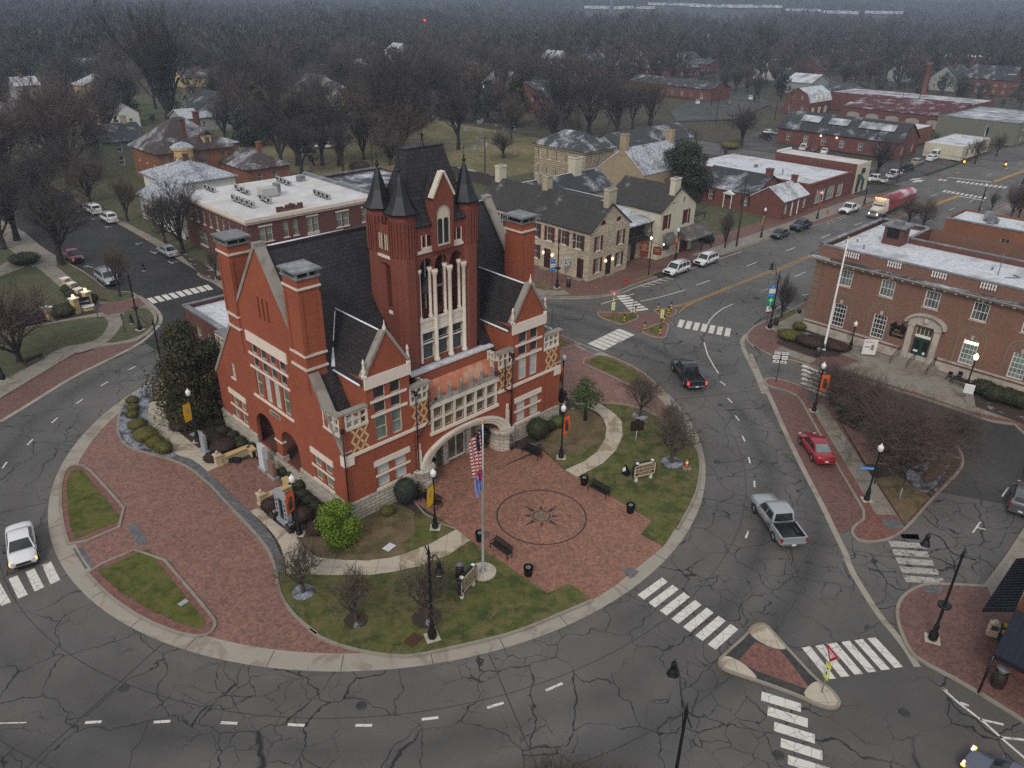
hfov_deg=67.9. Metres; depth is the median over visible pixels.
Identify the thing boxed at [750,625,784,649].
splitter island
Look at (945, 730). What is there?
road
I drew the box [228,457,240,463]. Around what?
flat tablet
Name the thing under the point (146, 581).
strip lawn
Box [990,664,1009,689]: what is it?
barrel bin
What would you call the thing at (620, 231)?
window
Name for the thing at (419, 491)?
potted conifer
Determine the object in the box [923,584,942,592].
grey paver strip
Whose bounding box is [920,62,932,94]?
works chimney
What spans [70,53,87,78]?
bare tree
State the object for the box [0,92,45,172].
bare tree
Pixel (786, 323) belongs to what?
sidewalk concrete
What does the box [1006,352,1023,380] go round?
window
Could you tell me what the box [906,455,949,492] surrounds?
snow dusted mulch
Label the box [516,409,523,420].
window
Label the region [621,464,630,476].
floodlight
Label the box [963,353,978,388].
street lamp
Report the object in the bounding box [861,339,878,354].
event poster board
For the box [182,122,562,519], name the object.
courthouse
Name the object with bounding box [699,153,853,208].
flat roofed shops
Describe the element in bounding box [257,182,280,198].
rooftop air handler
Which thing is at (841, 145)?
window
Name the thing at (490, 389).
window
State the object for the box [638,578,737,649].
crosswalk marking
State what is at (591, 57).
house
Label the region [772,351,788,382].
route sign
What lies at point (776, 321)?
barrel bin
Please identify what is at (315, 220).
window
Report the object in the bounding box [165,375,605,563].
building bed
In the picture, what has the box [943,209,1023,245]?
corner brick shop
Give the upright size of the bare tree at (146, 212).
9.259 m
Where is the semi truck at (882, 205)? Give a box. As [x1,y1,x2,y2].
[865,187,916,218]
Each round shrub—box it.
[379,504,394,515]
[393,476,416,505]
[526,416,549,439]
[547,420,555,430]
[549,415,561,427]
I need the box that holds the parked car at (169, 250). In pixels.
[156,244,179,257]
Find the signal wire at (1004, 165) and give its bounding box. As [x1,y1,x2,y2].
[921,151,1014,166]
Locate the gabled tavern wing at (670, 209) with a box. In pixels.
[615,175,714,259]
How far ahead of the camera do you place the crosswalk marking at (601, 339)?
90.67 m
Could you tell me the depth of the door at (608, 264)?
110.95 m
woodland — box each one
[0,1,1023,89]
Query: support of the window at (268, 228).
in the commercial block
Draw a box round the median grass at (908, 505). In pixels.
[876,475,928,524]
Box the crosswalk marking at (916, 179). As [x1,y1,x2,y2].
[910,178,922,181]
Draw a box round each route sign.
[561,257,570,268]
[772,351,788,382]
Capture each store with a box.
[320,166,392,189]
[598,122,694,153]
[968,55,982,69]
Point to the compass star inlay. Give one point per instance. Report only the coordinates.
(532, 520)
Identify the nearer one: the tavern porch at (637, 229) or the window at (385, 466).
the window at (385, 466)
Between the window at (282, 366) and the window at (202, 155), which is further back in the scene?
the window at (202, 155)
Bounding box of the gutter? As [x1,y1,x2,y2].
[0,251,920,666]
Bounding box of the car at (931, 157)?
[925,154,938,160]
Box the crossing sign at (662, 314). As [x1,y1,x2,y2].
[660,310,664,322]
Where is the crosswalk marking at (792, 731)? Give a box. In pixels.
[761,692,828,767]
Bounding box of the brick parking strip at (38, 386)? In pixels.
[0,343,134,419]
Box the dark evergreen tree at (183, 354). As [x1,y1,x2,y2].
[136,317,226,434]
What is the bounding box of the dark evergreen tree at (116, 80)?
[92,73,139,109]
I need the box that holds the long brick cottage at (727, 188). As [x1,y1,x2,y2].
[695,165,782,210]
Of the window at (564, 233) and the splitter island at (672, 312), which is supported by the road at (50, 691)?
the splitter island at (672, 312)
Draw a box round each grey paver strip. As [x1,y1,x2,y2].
[73,546,93,568]
[127,523,148,545]
[174,455,283,572]
[577,344,597,353]
[621,567,637,577]
[805,391,822,400]
[881,519,903,528]
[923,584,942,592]
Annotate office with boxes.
[922,134,990,160]
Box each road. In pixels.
[0,297,946,767]
[882,493,1023,767]
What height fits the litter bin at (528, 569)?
0.805 m
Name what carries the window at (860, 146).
in the long brick hall at (847, 134)
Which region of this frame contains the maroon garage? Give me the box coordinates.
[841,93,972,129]
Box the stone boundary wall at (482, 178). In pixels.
[451,165,522,185]
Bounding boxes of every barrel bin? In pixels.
[455,562,463,581]
[566,277,570,286]
[773,315,778,325]
[815,347,821,356]
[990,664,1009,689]
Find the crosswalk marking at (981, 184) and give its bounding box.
[957,181,1005,187]
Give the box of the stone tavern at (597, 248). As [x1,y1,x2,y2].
[527,174,631,281]
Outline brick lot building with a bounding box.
[628,74,730,100]
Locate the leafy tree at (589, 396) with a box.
[568,376,604,420]
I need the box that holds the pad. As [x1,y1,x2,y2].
[404,632,422,646]
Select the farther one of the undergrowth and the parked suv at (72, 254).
the undergrowth
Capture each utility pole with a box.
[370,134,372,166]
[481,136,488,172]
[735,176,747,246]
[896,128,910,181]
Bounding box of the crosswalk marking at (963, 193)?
[942,190,986,198]
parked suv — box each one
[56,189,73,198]
[61,246,84,263]
[93,265,119,286]
[99,210,117,223]
[662,258,691,276]
[693,249,719,266]
[1007,480,1023,515]
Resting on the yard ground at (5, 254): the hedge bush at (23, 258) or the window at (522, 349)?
the hedge bush at (23, 258)
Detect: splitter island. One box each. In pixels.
[598,312,637,323]
[644,324,667,336]
[655,309,675,315]
[721,656,755,677]
[726,634,816,695]
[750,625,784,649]
[804,682,836,705]
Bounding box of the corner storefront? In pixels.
[977,558,1023,692]
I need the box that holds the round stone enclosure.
[461,117,512,122]
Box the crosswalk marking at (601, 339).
[588,329,633,349]
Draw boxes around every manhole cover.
[118,684,129,692]
[356,701,366,709]
[772,750,784,759]
[898,708,909,716]
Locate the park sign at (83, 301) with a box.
[78,296,93,311]
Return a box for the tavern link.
[560,188,603,199]
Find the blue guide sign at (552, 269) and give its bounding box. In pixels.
[550,258,554,275]
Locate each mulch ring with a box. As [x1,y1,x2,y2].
[292,584,314,599]
[344,611,366,628]
[411,606,440,627]
[632,412,647,419]
[660,456,682,468]
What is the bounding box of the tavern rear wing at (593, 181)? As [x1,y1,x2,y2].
[522,155,613,196]
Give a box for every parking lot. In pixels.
[670,92,770,121]
[738,131,843,155]
[797,363,1023,503]
[869,148,957,184]
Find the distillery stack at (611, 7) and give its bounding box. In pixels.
[608,0,613,16]
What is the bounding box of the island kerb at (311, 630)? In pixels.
[116,394,701,658]
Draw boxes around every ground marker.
[178,599,188,605]
[382,543,395,551]
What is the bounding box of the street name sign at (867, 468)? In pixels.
[860,466,873,469]
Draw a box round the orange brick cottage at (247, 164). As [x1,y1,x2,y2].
[218,141,291,183]
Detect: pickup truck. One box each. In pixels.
[671,358,706,388]
[750,493,807,546]
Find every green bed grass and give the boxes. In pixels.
[401,514,455,551]
[555,443,600,468]
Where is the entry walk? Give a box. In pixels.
[843,361,1011,419]
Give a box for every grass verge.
[56,263,133,301]
[182,255,215,279]
[534,279,564,290]
[629,271,661,282]
[653,261,695,277]
[779,309,796,320]
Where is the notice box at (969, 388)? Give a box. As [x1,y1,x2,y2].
[963,383,975,402]
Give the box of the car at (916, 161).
[910,157,923,165]
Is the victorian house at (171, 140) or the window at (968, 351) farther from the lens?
the victorian house at (171, 140)
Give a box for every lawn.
[0,266,67,325]
[0,316,107,376]
[67,469,122,538]
[98,549,204,628]
[107,308,153,342]
[279,541,591,653]
[554,339,569,346]
[578,404,698,545]
[587,354,655,389]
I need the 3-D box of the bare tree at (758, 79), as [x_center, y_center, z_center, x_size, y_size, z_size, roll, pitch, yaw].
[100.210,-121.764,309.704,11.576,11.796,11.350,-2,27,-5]
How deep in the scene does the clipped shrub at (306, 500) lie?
59.68 m
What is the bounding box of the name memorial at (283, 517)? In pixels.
[272,487,295,525]
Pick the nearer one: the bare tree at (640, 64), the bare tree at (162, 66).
the bare tree at (162, 66)
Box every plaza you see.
[207,458,282,510]
[415,451,662,599]
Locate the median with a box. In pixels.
[766,379,961,539]
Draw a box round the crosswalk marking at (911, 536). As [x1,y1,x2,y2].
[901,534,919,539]
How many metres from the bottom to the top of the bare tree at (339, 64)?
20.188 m
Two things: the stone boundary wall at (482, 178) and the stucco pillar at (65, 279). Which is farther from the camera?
the stone boundary wall at (482, 178)
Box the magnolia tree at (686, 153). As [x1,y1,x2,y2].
[661,138,716,201]
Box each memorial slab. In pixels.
[198,432,209,453]
[256,443,267,472]
[266,459,279,480]
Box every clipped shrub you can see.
[125,395,138,403]
[125,410,138,417]
[126,403,139,410]
[126,417,147,430]
[130,425,159,441]
[144,435,165,447]
[152,440,172,453]
[212,416,224,425]
[215,425,229,433]
[225,430,238,437]
[234,435,245,441]
[235,439,247,447]
[247,442,256,448]
[278,466,286,475]
[294,479,305,489]
[295,488,309,499]
[301,494,315,505]
[308,500,321,511]
[313,506,323,517]
[921,470,937,481]
[928,467,941,475]
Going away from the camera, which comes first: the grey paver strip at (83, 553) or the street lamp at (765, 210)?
the grey paver strip at (83, 553)
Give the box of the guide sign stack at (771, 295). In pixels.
[766,285,776,323]
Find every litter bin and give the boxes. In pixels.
[475,529,484,542]
[523,563,533,577]
[580,474,588,485]
[626,501,635,513]
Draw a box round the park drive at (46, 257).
[0,252,59,275]
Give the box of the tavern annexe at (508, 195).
[479,164,542,230]
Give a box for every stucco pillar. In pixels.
[40,306,54,319]
[59,276,69,284]
[65,281,76,287]
[67,295,81,313]
[72,287,83,293]
[80,288,92,304]
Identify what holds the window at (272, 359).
in the courthouse
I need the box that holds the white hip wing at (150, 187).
[135,178,194,236]
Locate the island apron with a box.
[48,342,705,670]
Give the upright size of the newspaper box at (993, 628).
1.200 m
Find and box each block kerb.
[0,231,156,398]
[74,198,871,298]
[745,202,1023,434]
[895,528,1023,723]
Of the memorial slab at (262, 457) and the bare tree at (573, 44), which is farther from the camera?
the bare tree at (573, 44)
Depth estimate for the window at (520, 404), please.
68.28 m
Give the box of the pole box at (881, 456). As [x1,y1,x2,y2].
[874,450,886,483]
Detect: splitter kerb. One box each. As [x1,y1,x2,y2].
[597,312,638,325]
[642,323,668,338]
[654,308,676,317]
[717,622,840,709]
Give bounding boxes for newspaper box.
[986,619,1000,637]
[997,623,1007,639]
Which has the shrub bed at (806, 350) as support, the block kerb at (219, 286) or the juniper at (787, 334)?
the juniper at (787, 334)
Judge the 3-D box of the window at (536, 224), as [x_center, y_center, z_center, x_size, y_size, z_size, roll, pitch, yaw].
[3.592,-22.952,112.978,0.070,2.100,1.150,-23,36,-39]
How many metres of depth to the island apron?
49.11 m
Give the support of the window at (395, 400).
in the courthouse
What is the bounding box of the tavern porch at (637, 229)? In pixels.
[602,200,654,260]
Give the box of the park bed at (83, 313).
[27,310,100,326]
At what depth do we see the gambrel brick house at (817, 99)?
275.07 m
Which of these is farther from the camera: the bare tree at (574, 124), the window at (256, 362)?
the bare tree at (574, 124)
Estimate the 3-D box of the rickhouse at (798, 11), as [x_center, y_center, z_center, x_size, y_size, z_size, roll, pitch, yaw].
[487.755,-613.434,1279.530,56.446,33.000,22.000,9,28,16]
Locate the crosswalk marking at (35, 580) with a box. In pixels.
[0,562,59,605]
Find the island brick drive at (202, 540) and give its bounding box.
[76,347,672,652]
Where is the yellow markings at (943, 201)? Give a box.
[138,170,1023,312]
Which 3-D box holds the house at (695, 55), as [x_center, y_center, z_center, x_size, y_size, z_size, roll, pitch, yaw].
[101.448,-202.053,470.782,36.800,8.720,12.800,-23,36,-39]
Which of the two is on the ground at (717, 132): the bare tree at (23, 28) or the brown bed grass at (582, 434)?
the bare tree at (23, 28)
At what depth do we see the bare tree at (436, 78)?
253.75 m
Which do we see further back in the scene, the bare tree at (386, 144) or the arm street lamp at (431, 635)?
the bare tree at (386, 144)
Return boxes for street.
[1,165,222,358]
[545,143,1023,390]
[693,140,1023,204]
[696,158,887,194]
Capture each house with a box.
[0,98,43,149]
[7,73,40,98]
[71,74,93,97]
[80,115,145,170]
[97,102,140,126]
[127,111,238,177]
[138,153,238,189]
[167,108,239,129]
[175,66,214,87]
[178,88,241,110]
[293,72,334,99]
[323,81,344,109]
[338,82,367,110]
[385,43,406,57]
[483,71,516,92]
[502,79,572,112]
[542,50,564,66]
[572,53,634,78]
[599,129,682,186]
[658,51,700,59]
[661,59,701,77]
[691,58,724,73]
[753,56,779,80]
[783,85,831,112]
[784,72,829,92]
[802,54,827,75]
[825,81,866,90]
[848,60,878,80]
[887,65,912,81]
[928,62,968,91]
[965,64,994,93]
[980,65,1022,96]
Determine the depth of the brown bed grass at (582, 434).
70.34 m
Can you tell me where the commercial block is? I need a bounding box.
[180,171,369,255]
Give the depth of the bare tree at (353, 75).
207.02 m
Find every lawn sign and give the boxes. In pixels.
[457,563,476,598]
[632,459,656,481]
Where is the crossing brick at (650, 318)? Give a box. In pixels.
[623,312,671,331]
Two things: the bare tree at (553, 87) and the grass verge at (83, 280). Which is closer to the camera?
the grass verge at (83, 280)
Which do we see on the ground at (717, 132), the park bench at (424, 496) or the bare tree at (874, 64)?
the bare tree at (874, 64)
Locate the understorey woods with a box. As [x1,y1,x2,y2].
[0,37,1023,132]
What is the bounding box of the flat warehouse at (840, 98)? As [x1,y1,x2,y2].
[830,88,993,109]
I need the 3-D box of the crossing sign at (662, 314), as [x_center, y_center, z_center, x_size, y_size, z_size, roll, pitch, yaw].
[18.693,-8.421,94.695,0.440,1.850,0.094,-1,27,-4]
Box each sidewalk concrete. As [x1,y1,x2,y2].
[773,309,804,331]
[774,347,815,363]
[805,203,1018,312]
[810,403,895,514]
[987,534,1023,595]
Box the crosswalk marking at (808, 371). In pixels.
[800,364,827,396]
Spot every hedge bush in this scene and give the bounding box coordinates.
[7,251,41,264]
[23,311,44,323]
[50,305,60,317]
[52,303,75,316]
[60,284,77,292]
[63,288,76,297]
[63,301,81,311]
[90,293,98,303]
[348,161,370,169]
[699,235,714,241]
[720,141,740,148]
[970,378,994,395]
[981,384,1004,401]
[999,386,1019,404]
[1009,391,1023,408]
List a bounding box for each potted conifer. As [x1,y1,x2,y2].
[416,481,422,497]
[509,435,513,449]
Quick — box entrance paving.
[435,442,529,496]
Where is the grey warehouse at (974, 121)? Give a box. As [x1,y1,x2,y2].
[933,106,1023,145]
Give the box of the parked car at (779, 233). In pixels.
[770,227,790,238]
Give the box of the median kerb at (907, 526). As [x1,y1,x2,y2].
[764,377,963,543]
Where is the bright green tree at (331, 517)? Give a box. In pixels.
[313,498,363,555]
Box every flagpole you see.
[475,419,496,580]
[822,237,849,349]
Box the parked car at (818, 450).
[798,432,835,463]
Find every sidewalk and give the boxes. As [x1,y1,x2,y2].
[0,219,221,395]
[11,162,891,296]
[692,196,1023,430]
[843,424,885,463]
[899,585,1023,717]
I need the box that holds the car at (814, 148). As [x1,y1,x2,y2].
[810,146,819,151]
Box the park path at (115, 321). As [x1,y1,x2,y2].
[74,313,121,352]
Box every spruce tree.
[475,78,498,116]
[498,74,530,125]
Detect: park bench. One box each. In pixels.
[23,353,43,366]
[420,489,441,509]
[490,535,512,559]
[522,442,541,460]
[588,478,610,499]
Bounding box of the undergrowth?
[8,55,1022,165]
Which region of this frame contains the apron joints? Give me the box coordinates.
[51,351,704,670]
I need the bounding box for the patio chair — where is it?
[945,371,952,380]
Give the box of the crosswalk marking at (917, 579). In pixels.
[889,541,943,582]
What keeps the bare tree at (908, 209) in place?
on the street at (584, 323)
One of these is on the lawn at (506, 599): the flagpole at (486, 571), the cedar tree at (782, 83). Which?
the flagpole at (486, 571)
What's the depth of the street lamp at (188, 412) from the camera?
66.74 m
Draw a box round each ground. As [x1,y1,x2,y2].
[0,0,1023,194]
[0,244,31,276]
[8,89,541,271]
[219,117,539,183]
[691,202,769,243]
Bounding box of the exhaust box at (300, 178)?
[296,175,305,181]
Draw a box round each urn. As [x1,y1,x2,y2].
[269,508,277,519]
[285,521,295,533]
[481,429,488,447]
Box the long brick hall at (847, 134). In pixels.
[776,110,920,158]
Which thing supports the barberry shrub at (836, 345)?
on the shrub bed at (806, 350)
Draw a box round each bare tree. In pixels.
[0,57,22,97]
[0,60,122,171]
[0,68,83,165]
[0,80,11,99]
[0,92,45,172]
[0,115,34,171]
[0,136,68,221]
[0,159,41,240]
[0,173,101,265]
[0,174,30,249]
[0,221,15,251]
[0,270,64,362]
[6,135,74,202]
[9,48,38,75]
[12,20,32,39]
[15,48,39,75]
[33,75,75,109]
[38,130,96,185]
[55,146,111,201]
[59,74,119,127]
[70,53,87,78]
[73,68,126,123]
[76,46,110,75]
[82,0,196,120]
[88,58,122,88]
[93,40,116,63]
[94,57,125,78]
[94,239,134,296]
[97,49,129,79]
[100,30,134,72]
[100,58,140,104]
[104,169,142,221]
[121,52,171,108]
[136,189,174,242]
[137,171,202,253]
[173,30,195,58]
[186,35,215,68]
[194,64,231,94]
[203,84,235,137]
[203,242,217,278]
[205,65,259,132]
[210,59,245,92]
[213,39,262,98]
[227,64,253,101]
[229,95,267,147]
[242,64,323,165]
[243,54,297,108]
[247,101,300,159]
[265,532,331,592]
[270,105,324,173]
[282,40,308,75]
[286,72,339,123]
[287,64,332,103]
[287,91,314,130]
[291,45,311,73]
[299,75,368,165]
[301,110,351,165]
[320,47,365,84]
[322,560,381,622]
[323,113,358,171]
[327,40,345,65]
[328,36,361,61]
[334,51,374,116]
[338,48,364,83]
[338,69,380,144]
[345,104,375,159]
[350,33,413,151]
[350,90,382,129]
[355,36,447,137]
[357,81,439,157]
[362,116,413,165]
[384,544,461,622]
[386,52,430,105]
[408,41,449,116]
[414,57,452,115]
[425,52,466,111]
[426,75,479,149]
[436,47,457,76]
[447,70,475,112]
[453,53,476,91]
[455,55,499,113]
[460,59,491,92]
[481,69,513,117]
[482,38,517,107]
[486,128,514,157]
[499,91,527,138]
[511,42,542,81]
[514,736,599,767]
[530,101,567,133]
[532,46,549,79]
[537,50,565,77]
[537,58,565,79]
[537,61,575,131]
[553,50,572,85]
[557,737,653,767]
[559,50,580,85]
[560,55,629,134]
[562,38,576,55]
[562,107,587,130]
[573,53,590,84]
[592,68,647,131]
[612,365,668,415]
[624,72,647,127]
[631,48,651,73]
[637,69,672,126]
[638,406,716,462]
[639,76,665,124]
[650,397,695,433]
[696,47,709,58]
[718,202,738,247]
[721,103,763,145]
[729,62,746,91]
[740,62,755,89]
[744,71,774,99]
[753,12,782,54]
[768,41,789,65]
[771,271,801,317]
[790,352,890,412]
[793,53,819,73]
[811,363,932,424]
[811,376,998,502]
[833,60,864,81]
[864,51,880,88]
[865,134,904,173]
[896,192,926,221]
[904,54,934,88]
[912,197,944,224]
[916,399,995,451]
[933,132,942,138]
[950,72,978,96]
[968,133,989,163]
[975,91,984,98]
[990,131,1008,156]
[990,189,1003,210]
[1004,180,1023,216]
[1011,185,1023,216]
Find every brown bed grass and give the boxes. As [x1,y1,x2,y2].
[300,503,414,559]
[539,409,605,462]
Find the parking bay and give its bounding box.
[769,389,861,533]
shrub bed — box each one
[777,329,841,357]
[974,393,1023,423]
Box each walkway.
[147,391,215,470]
[250,508,469,574]
[566,401,622,476]
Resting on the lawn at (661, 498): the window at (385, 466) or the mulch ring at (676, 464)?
the mulch ring at (676, 464)
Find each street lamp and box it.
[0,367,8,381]
[122,262,146,330]
[129,313,167,384]
[181,388,198,443]
[284,474,304,536]
[423,543,443,643]
[427,469,440,530]
[553,232,575,287]
[556,404,569,459]
[558,354,565,404]
[666,659,691,767]
[674,228,679,259]
[760,208,766,237]
[765,262,781,329]
[809,362,829,412]
[816,191,822,218]
[849,321,857,349]
[860,444,883,502]
[863,178,870,203]
[920,532,975,645]
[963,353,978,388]
[978,184,987,210]
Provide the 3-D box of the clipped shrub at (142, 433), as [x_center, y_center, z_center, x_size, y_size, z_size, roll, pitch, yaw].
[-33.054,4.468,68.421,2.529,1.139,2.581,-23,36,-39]
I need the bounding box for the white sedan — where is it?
[2,520,39,569]
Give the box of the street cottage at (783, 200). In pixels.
[749,174,809,219]
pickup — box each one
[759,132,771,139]
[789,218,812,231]
[798,143,808,150]
[838,202,861,214]
[867,173,888,183]
[885,169,902,178]
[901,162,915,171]
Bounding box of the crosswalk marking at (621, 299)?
[617,295,648,311]
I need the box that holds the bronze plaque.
[536,513,546,518]
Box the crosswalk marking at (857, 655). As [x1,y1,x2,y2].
[802,637,902,678]
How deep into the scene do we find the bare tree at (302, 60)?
370.99 m
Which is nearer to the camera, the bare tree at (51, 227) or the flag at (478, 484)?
the flag at (478, 484)
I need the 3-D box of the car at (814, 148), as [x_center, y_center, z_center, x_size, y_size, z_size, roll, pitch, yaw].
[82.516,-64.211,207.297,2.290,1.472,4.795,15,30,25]
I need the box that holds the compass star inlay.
[496,490,586,544]
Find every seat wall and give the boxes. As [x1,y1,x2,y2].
[212,445,256,467]
[255,476,294,506]
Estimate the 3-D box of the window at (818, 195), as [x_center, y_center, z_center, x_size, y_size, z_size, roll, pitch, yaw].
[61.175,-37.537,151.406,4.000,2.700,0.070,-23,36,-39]
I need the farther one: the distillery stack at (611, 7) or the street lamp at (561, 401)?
the distillery stack at (611, 7)
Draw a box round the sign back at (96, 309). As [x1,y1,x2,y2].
[93,305,98,316]
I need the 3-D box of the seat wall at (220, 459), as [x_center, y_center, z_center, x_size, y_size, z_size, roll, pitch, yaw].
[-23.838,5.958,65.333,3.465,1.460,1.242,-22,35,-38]
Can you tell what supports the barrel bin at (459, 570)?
on the lawn at (506, 599)
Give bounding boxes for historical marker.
[630,419,644,444]
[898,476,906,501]
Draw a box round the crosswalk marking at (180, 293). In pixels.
[147,285,212,302]
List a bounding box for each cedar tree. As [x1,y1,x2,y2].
[247,82,269,112]
[468,91,479,115]
[773,74,792,94]
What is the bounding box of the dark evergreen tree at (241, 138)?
[226,101,279,146]
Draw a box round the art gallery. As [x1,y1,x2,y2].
[803,217,1023,391]
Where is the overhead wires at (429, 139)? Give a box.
[279,135,521,141]
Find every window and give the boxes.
[116,143,121,151]
[119,156,124,164]
[163,157,168,163]
[197,326,202,341]
[200,152,205,162]
[200,230,208,246]
[251,343,257,354]
[253,356,259,367]
[256,370,263,396]
[258,172,261,180]
[259,227,265,240]
[260,349,266,360]
[262,362,268,373]
[265,376,272,402]
[266,225,272,240]
[269,354,275,365]
[271,368,277,379]
[274,382,281,408]
[279,360,285,372]
[281,374,286,385]
[283,221,288,236]
[283,388,290,415]
[293,219,297,234]
[307,217,312,231]
[313,216,318,230]
[315,455,321,466]
[317,468,322,479]
[326,464,331,473]
[327,476,333,487]
[336,212,341,226]
[343,211,348,225]
[361,208,365,221]
[373,384,384,398]
[374,399,385,412]
[375,413,386,439]
[377,462,388,473]
[378,472,389,486]
[390,379,399,392]
[391,393,400,406]
[392,407,401,432]
[395,454,405,465]
[395,464,406,478]
[423,331,432,341]
[423,342,433,358]
[433,406,440,417]
[434,419,441,429]
[437,205,449,245]
[438,326,446,336]
[439,337,447,353]
[445,401,451,412]
[445,414,451,424]
[453,322,460,331]
[453,332,461,348]
[456,397,462,407]
[456,409,462,419]
[466,392,472,402]
[467,405,472,414]
[477,388,483,398]
[477,400,483,409]
[487,384,493,394]
[487,395,493,405]
[500,213,504,225]
[516,400,523,409]
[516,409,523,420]
[518,357,525,379]
[519,331,526,342]
[519,344,525,355]
[529,352,536,374]
[529,403,536,414]
[530,327,536,338]
[530,340,536,350]
[530,394,536,402]
[534,223,537,236]
[534,244,537,257]
[547,226,551,240]
[561,230,566,244]
[576,234,581,248]
[595,257,599,271]
[596,236,599,250]
[616,251,620,264]
[618,229,622,243]
[662,245,668,251]
[664,215,668,228]
[684,209,687,222]
[708,189,713,198]
[743,196,747,205]
[803,135,807,142]
[814,188,824,203]
[821,137,825,144]
[825,185,834,199]
[831,303,846,327]
[836,183,842,195]
[839,140,844,147]
[839,269,853,286]
[855,179,859,191]
[858,142,863,150]
[870,314,887,338]
[879,279,895,297]
[916,327,932,337]
[923,290,941,309]
[957,338,979,365]
[970,301,990,321]
[991,626,999,631]
[1000,238,1009,242]
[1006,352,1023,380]
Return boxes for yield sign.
[610,291,618,316]
[821,642,838,692]
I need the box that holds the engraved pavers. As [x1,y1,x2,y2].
[471,463,578,540]
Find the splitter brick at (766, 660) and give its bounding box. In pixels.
[738,642,807,688]
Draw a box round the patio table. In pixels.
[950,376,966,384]
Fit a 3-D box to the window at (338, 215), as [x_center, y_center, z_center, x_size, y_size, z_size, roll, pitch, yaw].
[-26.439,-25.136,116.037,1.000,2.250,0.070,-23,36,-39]
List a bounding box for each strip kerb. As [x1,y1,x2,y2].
[59,464,124,544]
[85,548,216,637]
[560,335,576,349]
[582,354,663,394]
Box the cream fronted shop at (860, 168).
[775,147,871,193]
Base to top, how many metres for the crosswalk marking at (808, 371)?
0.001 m
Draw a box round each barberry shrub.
[167,417,192,431]
[197,431,223,446]
[202,452,214,462]
[207,436,236,453]
[259,497,275,512]
[292,505,313,523]
[305,518,325,535]
[558,388,567,399]
[794,333,828,348]
[821,338,851,351]
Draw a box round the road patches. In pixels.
[0,390,913,767]
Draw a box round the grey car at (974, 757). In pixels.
[959,745,1023,767]
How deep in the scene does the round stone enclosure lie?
245.13 m
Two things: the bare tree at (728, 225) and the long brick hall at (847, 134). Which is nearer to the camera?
the bare tree at (728, 225)
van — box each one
[83,202,102,214]
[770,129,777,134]
[931,149,939,156]
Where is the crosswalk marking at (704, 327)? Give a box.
[677,319,730,336]
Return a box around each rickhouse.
[584,6,624,25]
[624,3,654,16]
[648,0,696,15]
[689,1,750,27]
[739,2,781,17]
[786,8,820,15]
[822,10,859,19]
[865,11,902,21]
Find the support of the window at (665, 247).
in the gabled tavern wing at (670, 209)
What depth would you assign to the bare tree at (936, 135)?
219.49 m
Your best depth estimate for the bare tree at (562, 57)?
342.85 m
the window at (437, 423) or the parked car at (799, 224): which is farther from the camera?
the parked car at (799, 224)
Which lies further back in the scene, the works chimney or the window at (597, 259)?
the works chimney
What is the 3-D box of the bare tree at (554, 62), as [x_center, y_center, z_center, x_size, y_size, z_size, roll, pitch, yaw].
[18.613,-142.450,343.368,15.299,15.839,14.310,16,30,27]
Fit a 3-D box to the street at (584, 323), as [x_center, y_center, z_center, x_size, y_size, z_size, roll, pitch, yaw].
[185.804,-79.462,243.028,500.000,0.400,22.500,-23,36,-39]
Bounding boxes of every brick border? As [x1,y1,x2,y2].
[62,465,121,541]
[90,551,212,633]
[554,334,574,347]
[584,356,661,393]
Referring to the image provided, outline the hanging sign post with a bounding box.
[639,231,663,274]
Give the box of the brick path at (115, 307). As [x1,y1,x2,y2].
[95,298,144,314]
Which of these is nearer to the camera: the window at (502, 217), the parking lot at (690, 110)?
the window at (502, 217)
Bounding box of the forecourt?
[842,342,971,388]
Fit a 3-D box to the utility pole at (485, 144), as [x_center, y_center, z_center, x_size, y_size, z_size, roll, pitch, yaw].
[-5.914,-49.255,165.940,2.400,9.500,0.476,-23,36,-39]
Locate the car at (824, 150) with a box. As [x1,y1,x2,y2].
[820,148,829,153]
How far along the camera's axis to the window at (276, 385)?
61.11 m
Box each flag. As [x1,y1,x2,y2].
[469,429,481,477]
[474,469,481,498]
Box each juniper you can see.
[776,328,800,341]
[792,321,806,329]
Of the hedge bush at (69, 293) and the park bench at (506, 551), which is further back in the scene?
the hedge bush at (69, 293)
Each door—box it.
[436,423,486,464]
[544,248,550,267]
[576,258,583,278]
[605,255,610,274]
[630,243,635,259]
[679,239,687,251]
[846,111,859,116]
[865,113,878,118]
[885,115,898,120]
[905,117,919,123]
[910,336,929,357]
[926,119,936,129]
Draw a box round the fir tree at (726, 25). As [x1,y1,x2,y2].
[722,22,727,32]
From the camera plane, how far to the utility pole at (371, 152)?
174.05 m
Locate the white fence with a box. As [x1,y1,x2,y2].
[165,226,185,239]
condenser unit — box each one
[235,195,239,201]
[240,197,244,203]
[245,199,249,205]
[250,201,255,207]
[258,193,263,199]
[266,197,271,203]
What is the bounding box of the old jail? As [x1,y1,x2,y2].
[532,129,617,176]
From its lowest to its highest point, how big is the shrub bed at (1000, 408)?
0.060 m
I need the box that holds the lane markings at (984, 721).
[0,163,1023,757]
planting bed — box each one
[119,380,176,457]
[829,402,960,525]
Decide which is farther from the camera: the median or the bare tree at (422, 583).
the median
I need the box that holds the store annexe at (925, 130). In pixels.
[852,116,932,144]

